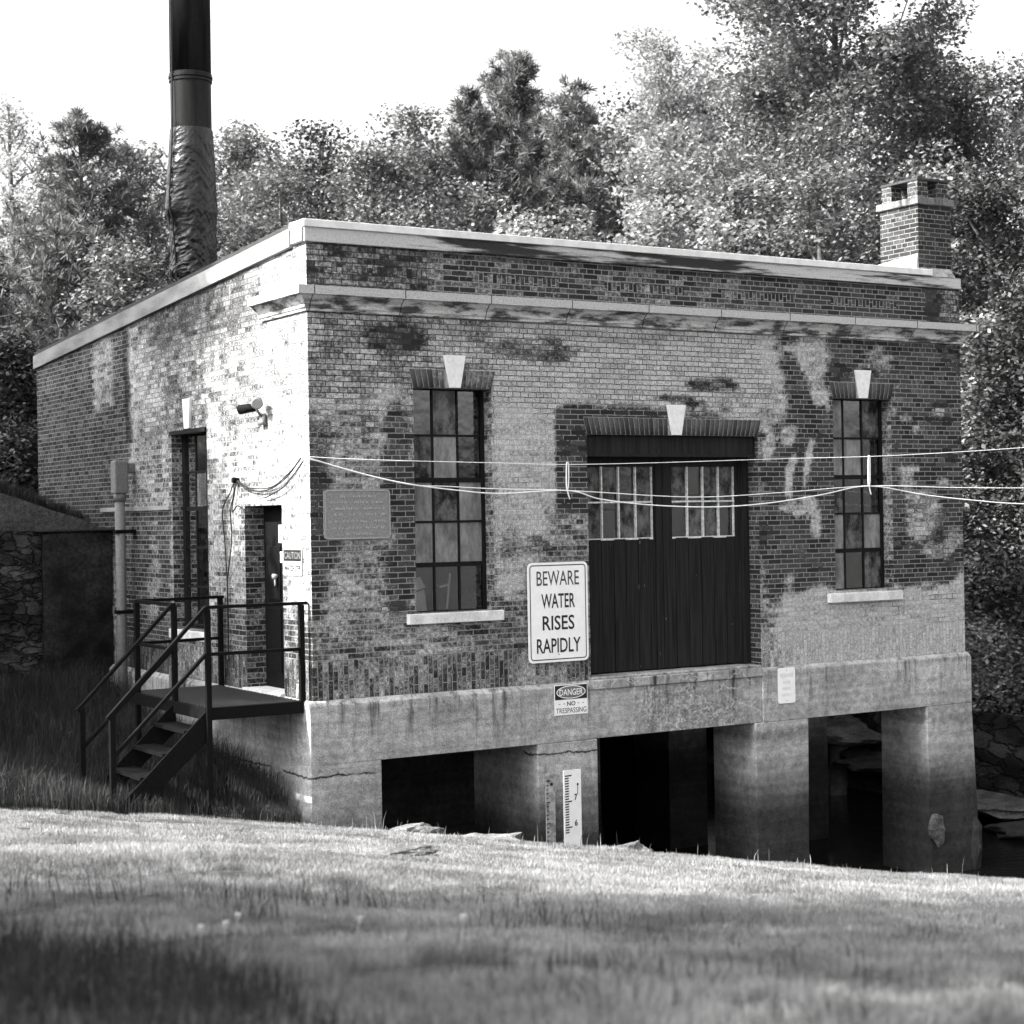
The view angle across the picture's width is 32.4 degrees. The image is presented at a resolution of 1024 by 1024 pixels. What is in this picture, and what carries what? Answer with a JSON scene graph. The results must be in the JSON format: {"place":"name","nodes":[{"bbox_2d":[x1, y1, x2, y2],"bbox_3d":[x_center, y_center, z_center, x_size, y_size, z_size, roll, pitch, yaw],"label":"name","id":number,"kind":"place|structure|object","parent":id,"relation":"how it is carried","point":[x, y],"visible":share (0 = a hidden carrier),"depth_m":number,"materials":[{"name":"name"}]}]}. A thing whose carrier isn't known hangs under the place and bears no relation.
{"place":"outdoors","nodes":[
{"label":"outdoors","id":0,"kind":"place"},
{"bbox_2d":[0,309,1023,1023],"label":"ground","id":1,"kind":"structure","parent":0,"point":[18,513],"depth_m":8.80,"materials":[{"name":"grey plant"}]},
{"bbox_2d":[0,257,28,358],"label":"leafy tree","id":2,"kind":"object","parent":1,"relation":"on","point":[7,289],"visible":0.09,"depth_m":36.18,"materials":[{"name":"grey plant"}]},
{"bbox_2d":[0,413,38,498],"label":"bush","id":3,"kind":"object","parent":1,"relation":"on","point":[20,434],"visible":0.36,"depth_m":29.13,"materials":[{"name":"black plant"}]},
{"bbox_2d":[0,430,38,495],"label":"bush","id":4,"kind":"object","parent":1,"relation":"on","point":[16,461],"visible":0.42,"depth_m":28.81,"materials":[{"name":"grey plant"}]},
{"bbox_2d":[1,379,37,454],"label":"bush","id":5,"kind":"object","parent":1,"relation":"on","point":[28,405],"visible":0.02,"depth_m":30.98,"materials":[{"name":"grey plant"}]},
{"bbox_2d":[0,325,41,466],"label":"leafy tree","id":6,"kind":"object","parent":1,"relation":"on","point":[13,366],"visible":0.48,"depth_m":30.72,"materials":[{"name":"grey plant"}]},
{"bbox_2d":[0,93,66,308],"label":"leafy tree","id":7,"kind":"object","parent":1,"relation":"on","point":[12,126],"visible":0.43,"depth_m":43.97,"materials":[{"name":"grey plant"}]},
{"bbox_2d":[0,476,90,521],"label":"hillside weeds","id":8,"kind":"object","parent":1,"relation":"on","point":[24,494],"visible":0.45,"depth_m":24.72,"materials":[{"name":"plant"}]},
{"bbox_2d":[0,528,113,692],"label":"stone retaining wall","id":9,"kind":"structure","parent":1,"relation":"on","point":[56,597],"depth_m":24.36,"materials":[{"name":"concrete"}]},
{"bbox_2d":[0,211,157,398],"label":"leafy tree","id":10,"kind":"object","parent":1,"relation":"on","point":[46,267],"visible":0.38,"depth_m":35.26,"materials":[{"name":"grey plant"}]},
{"bbox_2d":[0,105,170,346],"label":"pine tree","id":11,"kind":"object","parent":1,"relation":"on","point":[83,131],"visible":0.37,"depth_m":39.90,"materials":[{"name":"grey plant"}]},
{"bbox_2d":[52,236,167,343],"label":"leafy tree","id":12,"kind":"object","parent":1,"relation":"on","point":[136,284],"visible":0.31,"depth_m":32.70,"materials":[{"name":"grey plant"}]},
{"bbox_2d":[89,137,169,297],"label":"leafy tree","id":13,"kind":"object","parent":1,"relation":"on","point":[151,162],"visible":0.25,"depth_m":41.53,"materials":[{"name":"grey plant"}]},
{"bbox_2d":[0,655,304,823],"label":"weeds","id":14,"kind":"object","parent":1,"relation":"on","point":[46,715],"visible":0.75,"depth_m":19.93,"materials":[{"name":"plant"}]},
{"bbox_2d":[75,595,307,814],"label":"metal staircase","id":15,"kind":"structure","parent":1,"relation":"on","point":[207,704],"depth_m":19.05,"materials":[{"name":"black metal"}]},
{"bbox_2d":[213,118,288,256],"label":"leafy tree","id":16,"kind":"object","parent":1,"relation":"on","point":[246,146],"visible":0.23,"depth_m":37.68,"materials":[{"name":"grey plant"}]},
{"bbox_2d":[216,148,348,242],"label":"leafy tree","id":17,"kind":"object","parent":1,"relation":"on","point":[256,186],"visible":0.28,"depth_m":33.63,"materials":[{"name":"grey plant"}]},
{"bbox_2d":[263,119,368,236],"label":"leafy tree","id":18,"kind":"object","parent":1,"relation":"on","point":[322,170],"visible":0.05,"depth_m":40.00,"materials":[{"name":"grey plant"}]},
{"bbox_2d":[197,913,466,957],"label":"wildflowers","id":19,"kind":"object","parent":1,"relation":"on","point":[238,915],"visible":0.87,"depth_m":6.94,"materials":[{"name":"white plant"}]},
{"bbox_2d":[305,137,434,227],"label":"leafy tree","id":20,"kind":"object","parent":1,"relation":"on","point":[389,172],"visible":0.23,"depth_m":35.92,"materials":[{"name":"grey plant"}]},
{"bbox_2d":[372,844,438,856],"bbox_3d":[-0.883,2.693,13.893,0.660,0.088,0.219,-1,0,-32],"label":"rock","id":21,"kind":"object","parent":1,"relation":"on","point":[416,850],"visible":0.65,"depth_m":13.88,"materials":[{"name":"grey stone"}]},
{"bbox_2d":[389,822,444,834],"bbox_3d":[-1.026,3.447,18.659,0.515,0.307,0.618,-1,0,27],"label":"rock","id":22,"kind":"object","parent":1,"relation":"on","point":[414,827],"visible":0.36,"depth_m":18.58,"materials":[{"name":"grey stone"}]},
{"bbox_2d":[365,102,477,229],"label":"leafy tree","id":23,"kind":"object","parent":1,"relation":"on","point":[413,124],"visible":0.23,"depth_m":39.02,"materials":[{"name":"grey plant"}]},
{"bbox_2d":[409,82,531,233],"bbox_3d":[-0.657,-2.062,40.015,6.004,15.320,5.973,-1,0,24],"label":"pine tree","id":24,"kind":"object","parent":1,"relation":"on","point":[470,166],"visible":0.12,"depth_m":39.80,"materials":[{"name":"grey plant"}]},
{"bbox_2d":[428,174,513,233],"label":"leafy tree","id":25,"kind":"object","parent":1,"relation":"on","point":[474,223],"visible":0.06,"depth_m":36.03,"materials":[{"name":"grey plant"}]},
{"bbox_2d":[460,832,523,841],"bbox_3d":[-0.320,3.518,18.441,0.985,0.280,0.648,-1,0,-32],"label":"rock","id":26,"kind":"object","parent":1,"relation":"on","point":[515,836],"visible":0.16,"depth_m":18.44,"materials":[{"name":"grey stone"}]},
{"bbox_2d":[438,46,575,237],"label":"pine tree","id":27,"kind":"object","parent":1,"relation":"on","point":[511,93],"visible":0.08,"depth_m":41.57,"materials":[{"name":"grey plant"}]},
{"bbox_2d":[33,177,981,873],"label":"brick pump house","id":28,"kind":"structure","parent":1,"relation":"on","point":[561,363],"depth_m":21.99,"materials":[{"name":"brick"}]},
{"bbox_2d":[110,460,135,692],"bbox_3d":[-5.258,1.416,23.951,0.295,4.230,0.200,-1,0,-32],"label":"vent pipe","id":29,"kind":"object","parent":28,"relation":"attached to","point":[121,470],"visible":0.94,"depth_m":23.86,"materials":[{"name":"grey metal"}]},
{"bbox_2d":[169,663,184,687],"bbox_3d":[-4.269,2.507,22.428,0.109,1.208,0.433,-1,0,-32],"label":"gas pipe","id":30,"kind":"object","parent":28,"relation":"attached to","point":[170,678],"visible":0.23,"depth_m":22.55,"materials":[{"name":"grey metal"}]},
{"bbox_2d":[169,427,208,641],"bbox_3d":[-4.017,0.284,22.328,0.260,2.663,1.290,-1,0,-32],"label":"window","id":31,"kind":"structure","parent":28,"relation":"in","point":[194,440],"depth_m":22.53,"materials":[{"name":"black glass"}]},
{"bbox_2d":[237,397,266,424],"bbox_3d":[-2.967,-1.155,20.215,0.255,0.315,0.469,-1,0,-32],"label":"floodlight","id":32,"kind":"object","parent":28,"relation":"attached to","point":[256,404],"visible":1,"depth_m":20.19,"materials":[{"name":"white metal"}]},
{"bbox_2d":[222,457,302,660],"bbox_3d":[-2.892,0.594,20.303,0.089,2.376,2.337,-1,0,-32],"label":"cable bundle","id":33,"kind":"object","parent":28,"relation":"attached to","point":[234,480],"visible":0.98,"depth_m":20.97,"materials":[{"name":"black metal"}]},
{"bbox_2d":[264,506,284,687],"bbox_3d":[-2.671,0.988,20.459,0.110,2.120,1.060,-1,0,-32],"label":"entrance door","id":34,"kind":"structure","parent":28,"relation":"in","point":[273,558],"depth_m":20.66,"materials":[{"name":"black metal"}]},
{"bbox_2d":[283,548,302,575],"bbox_3d":[-2.443,0.558,19.629,0.015,0.302,0.490,-1,0,-32],"label":"caution sign","id":35,"kind":"object","parent":28,"relation":"attached to","point":[292,562],"visible":1,"depth_m":19.61,"materials":[{"name":"white metal"}]},
{"bbox_2d":[296,684,298,698],"bbox_3d":[-2.366,1.986,19.476,0.043,0.170,0.044,-1,0,-32],"label":"bottle","id":36,"kind":"object","parent":28,"relation":"on","point":[297,693],"visible":0.86,"depth_m":19.46,"materials":[{"name":"plastic"}]},
{"bbox_2d":[323,489,390,539],"bbox_3d":[-1.715,0.025,19.536,0.822,0.555,0.026,-1,0,-32],"label":"memorial plaque","id":37,"kind":"object","parent":28,"relation":"attached to","point":[348,514],"visible":1,"depth_m":19.52,"materials":[{"name":"grey metal"}]},
{"bbox_2d":[407,389,503,624],"bbox_3d":[-0.722,-0.084,20.265,1.250,2.698,0.310,-1,0,-32],"label":"window","id":38,"kind":"structure","parent":28,"relation":"in","point":[450,525],"depth_m":20.38,"materials":[{"name":"grey glass"}]},
{"bbox_2d":[545,774,555,844],"bbox_3d":[0.459,3.782,20.735,0.125,1.390,0.023,-1,0,-32],"label":"old staff gauge","id":39,"kind":"object","parent":28,"relation":"attached to","point":[550,806],"visible":0.71,"depth_m":20.73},
{"bbox_2d":[527,561,588,663],"bbox_3d":[0.537,1.186,20.896,0.850,1.180,0.050,-1,0,-32],"label":"warning sign","id":40,"kind":"object","parent":28,"relation":"attached to","point":[557,595],"visible":1,"depth_m":20.87,"materials":[{"name":"white metal"}]},
{"bbox_2d":[554,683,587,715],"bbox_3d":[0.701,2.224,20.907,0.472,0.358,0.010,-1,0,-32],"label":"danger sign","id":41,"kind":"object","parent":28,"relation":"attached to","point":[569,699],"visible":1,"depth_m":20.90,"materials":[{"name":"white metal"}]},
{"bbox_2d":[563,769,581,845],"bbox_3d":[0.722,3.767,20.892,0.241,1.413,0.030,-1,0,-32],"label":"staff gauge","id":42,"kind":"object","parent":28,"relation":"attached to","point":[572,816],"visible":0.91,"depth_m":20.88,"materials":[{"name":"white metal"}]},
{"bbox_2d":[306,447,1023,507],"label":"overhead cable","id":43,"kind":"object","parent":28,"relation":"attached to","point":[869,471],"visible":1,"depth_m":21.05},
{"bbox_2d":[587,435,755,672],"bbox_3d":[1.949,0.513,22.025,2.640,2.924,0.305,-1,0,-32],"label":"sliding door","id":44,"kind":"structure","parent":28,"relation":"in","point":[658,599],"depth_m":22.08,"materials":[{"name":"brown wood"}]},
{"bbox_2d":[778,667,795,703],"bbox_3d":[3.533,2.230,22.653,0.286,0.456,0.010,-1,0,-32],"label":"faded sign","id":45,"kind":"object","parent":28,"relation":"attached to","point":[786,685],"visible":1,"depth_m":22.65,"materials":[{"name":"white metal"}]},
{"bbox_2d":[827,399,902,602],"bbox_3d":[4.630,-0.169,23.568,1.290,2.716,0.310,-1,0,-32],"label":"window","id":46,"kind":"structure","parent":28,"relation":"in","point":[862,531],"depth_m":23.72,"materials":[{"name":"grey glass"}]},
{"bbox_2d":[0,852,1023,1023],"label":"tall grass","id":47,"kind":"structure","parent":1,"relation":"on","point":[30,962],"depth_m":5.62,"materials":[{"name":"plant"}]},
{"bbox_2d":[0,28,1023,470],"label":"wood","id":48,"kind":"object","parent":1,"relation":"on","point":[1002,110],"visible":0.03,"depth_m":50.86,"materials":[{"name":"grey plant"}]},
{"bbox_2d":[458,203,569,606],"bbox_3d":[0.291,0.059,30.859,3.276,11.010,2.626,-1,0,14],"label":"leafy tree","id":49,"kind":"object","parent":1,"relation":"on","point":[531,230],"visible":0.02,"depth_m":30.92,"materials":[{"name":"grey plant"}]},
{"bbox_2d":[539,200,605,781],"bbox_3d":[1.601,-0.121,33.105,2.556,11.345,2.745,-1,0,-32],"label":"leafy tree","id":50,"kind":"object","parent":1,"relation":"on","point":[573,235],"visible":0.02,"depth_m":32.78,"materials":[{"name":"grey plant"}]},
{"bbox_2d":[516,73,642,244],"bbox_3d":[1.651,-3.118,40.234,6.176,13.630,5.876,-1,0,-32],"label":"pine tree","id":51,"kind":"object","parent":1,"relation":"on","point":[565,159],"visible":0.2,"depth_m":39.80,"materials":[{"name":"grey plant"}]},
{"bbox_2d":[565,122,656,244],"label":"leafy tree","id":52,"kind":"object","parent":1,"relation":"on","point":[607,147],"visible":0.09,"depth_m":41.08,"materials":[{"name":"grey plant"}]},
{"bbox_2d":[616,840,653,851],"bbox_3d":[1.155,3.479,17.886,0.652,0.252,0.448,-1,0,-32],"label":"rock","id":53,"kind":"object","parent":1,"relation":"on","point":[638,845],"visible":0.27,"depth_m":17.87,"materials":[{"name":"grey stone"}]},
{"bbox_2d":[593,118,710,250],"bbox_3d":[2.776,-2.241,37.318,3.723,11.922,4.077,-1,0,-3],"label":"leafy tree","id":54,"kind":"object","parent":1,"relation":"on","point":[663,212],"visible":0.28,"depth_m":36.75,"materials":[{"name":"grey plant"}]},
{"bbox_2d":[592,25,736,250],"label":"leafy tree","id":55,"kind":"object","parent":1,"relation":"on","point":[666,89],"visible":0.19,"depth_m":45.60,"materials":[{"name":"grey plant"}]},
{"bbox_2d":[683,171,778,255],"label":"leafy tree","id":56,"kind":"object","parent":1,"relation":"on","point":[731,240],"visible":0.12,"depth_m":32.79,"materials":[{"name":"grey plant"}]},
{"bbox_2d":[687,20,854,260],"bbox_3d":[5.398,-3.764,36.849,3.747,13.650,4.728,-1,0,-32],"label":"leafy tree","id":57,"kind":"object","parent":1,"relation":"on","point":[772,130],"visible":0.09,"depth_m":36.58,"materials":[{"name":"grey plant"}]},
{"bbox_2d":[753,153,879,795],"bbox_3d":[5.847,-0.363,30.962,3.335,11.696,3.266,-1,0,-32],"label":"leafy tree","id":58,"kind":"object","parent":1,"relation":"on","point":[838,777],"visible":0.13,"depth_m":30.88,"materials":[{"name":"grey plant"}]},
{"bbox_2d":[676,0,1022,311],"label":"leafy tree","id":59,"kind":"object","parent":1,"relation":"on","point":[890,47],"visible":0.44,"depth_m":33.70,"materials":[{"name":"grey plant"}]},
{"bbox_2d":[827,714,881,746],"bbox_3d":[5.933,3.850,31.154,1.362,0.610,2.093,-1,0,-14],"label":"rock","id":60,"kind":"object","parent":1,"relation":"on","point":[849,730],"visible":0.52,"depth_m":30.50,"materials":[{"name":"grey stone"}]},
{"bbox_2d":[833,747,881,774],"bbox_3d":[6.256,4.313,30.529,1.115,0.414,1.607,-1,0,-32],"label":"rock","id":61,"kind":"object","parent":1,"relation":"on","point":[861,760],"visible":0.62,"depth_m":30.32,"materials":[{"name":"grey stone"}]},
{"bbox_2d":[706,710,1023,797],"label":"stream wall","id":62,"kind":"structure","parent":1,"relation":"on","point":[999,750],"depth_m":28.21,"materials":[{"name":"stone"}]},
{"bbox_2d":[826,18,1008,417],"bbox_3d":[8.119,-3.775,36.094,3.742,12.703,3.533,-1,0,-32],"label":"leafy tree","id":63,"kind":"object","parent":1,"relation":"on","point":[946,160],"visible":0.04,"depth_m":35.81,"materials":[{"name":"grey plant"}]},
{"bbox_2d":[919,66,1023,584],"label":"leafy tree","id":64,"kind":"object","parent":1,"relation":"on","point":[982,129],"visible":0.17,"depth_m":35.82,"materials":[{"name":"grey plant"}]},
{"bbox_2d":[948,167,1023,523],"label":"leafy tree","id":65,"kind":"object","parent":1,"relation":"on","point":[987,213],"visible":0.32,"depth_m":30.87,"materials":[{"name":"grey plant"}]},
{"bbox_2d":[954,55,1023,503],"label":"leafy tree","id":66,"kind":"object","parent":1,"relation":"on","point":[1017,157],"visible":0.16,"depth_m":33.78,"materials":[{"name":"grey plant"}]},
{"bbox_2d":[959,304,1023,649],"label":"leafy tree","id":67,"kind":"object","parent":1,"relation":"on","point":[973,472],"visible":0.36,"depth_m":29.59,"materials":[{"name":"grey plant"}]},
{"bbox_2d":[961,276,1023,710],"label":"leafy tree","id":68,"kind":"object","parent":1,"relation":"on","point":[1017,368],"visible":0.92,"depth_m":28.94,"materials":[{"name":"grey plant"}]},
{"bbox_2d":[963,486,1023,710],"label":"bush","id":69,"kind":"object","parent":1,"relation":"on","point":[971,563],"visible":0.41,"depth_m":29.10,"materials":[{"name":"grey plant"}]},
{"bbox_2d":[965,611,1023,714],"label":"bush","id":70,"kind":"object","parent":1,"relation":"on","point":[988,678],"visible":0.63,"depth_m":28.80,"materials":[{"name":"grey plant"}]},
{"bbox_2d":[976,789,1023,821],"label":"rock","id":71,"kind":"object","parent":1,"relation":"on","point":[1000,806],"visible":0.5,"depth_m":27.52,"materials":[{"name":"grey stone"}]},
{"bbox_2d":[976,694,1023,714],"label":"bank weeds","id":72,"kind":"object","parent":1,"relation":"on","point":[1010,708],"depth_m":28.78,"materials":[{"name":"plant"}]},
{"bbox_2d":[981,522,1019,656],"bbox_3d":[8.962,1.750,30.156,2.307,3.499,2.290,-1,0,-32],"label":"bush","id":73,"kind":"object","parent":1,"relation":"on","point":[1007,570],"visible":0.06,"depth_m":29.61,"materials":[{"name":"grey plant"}]},
{"bbox_2d":[994,623,1023,713],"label":"bush","id":74,"kind":"object","parent":1,"relation":"on","point":[1021,668],"visible":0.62,"depth_m":28.75,"materials":[{"name":"grey plant"}]},
{"bbox_2d":[0,0,1023,307],"label":"sky","id":75,"kind":"structure","parent":0,"point":[421,51],"materials":[{"name":"white"}]},
{"bbox_2d":[271,808,985,876],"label":"grass stalks","id":76,"kind":"object","parent":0,"point":[522,839],"depth_m":18.04,"materials":[{"name":"plant"}]},
{"bbox_2d":[598,762,1023,878],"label":"water","id":77,"kind":"structure","parent":0,"point":[854,840],"depth_m":26.86,"materials":[{"name":"black liquid"}]},
{"bbox_2d":[982,819,1023,839],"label":"rock","id":78,"kind":"object","parent":77,"relation":"in","point":[1013,829],"visible":1,"depth_m":26.78,"materials":[{"name":"grey stone"}]}
]}

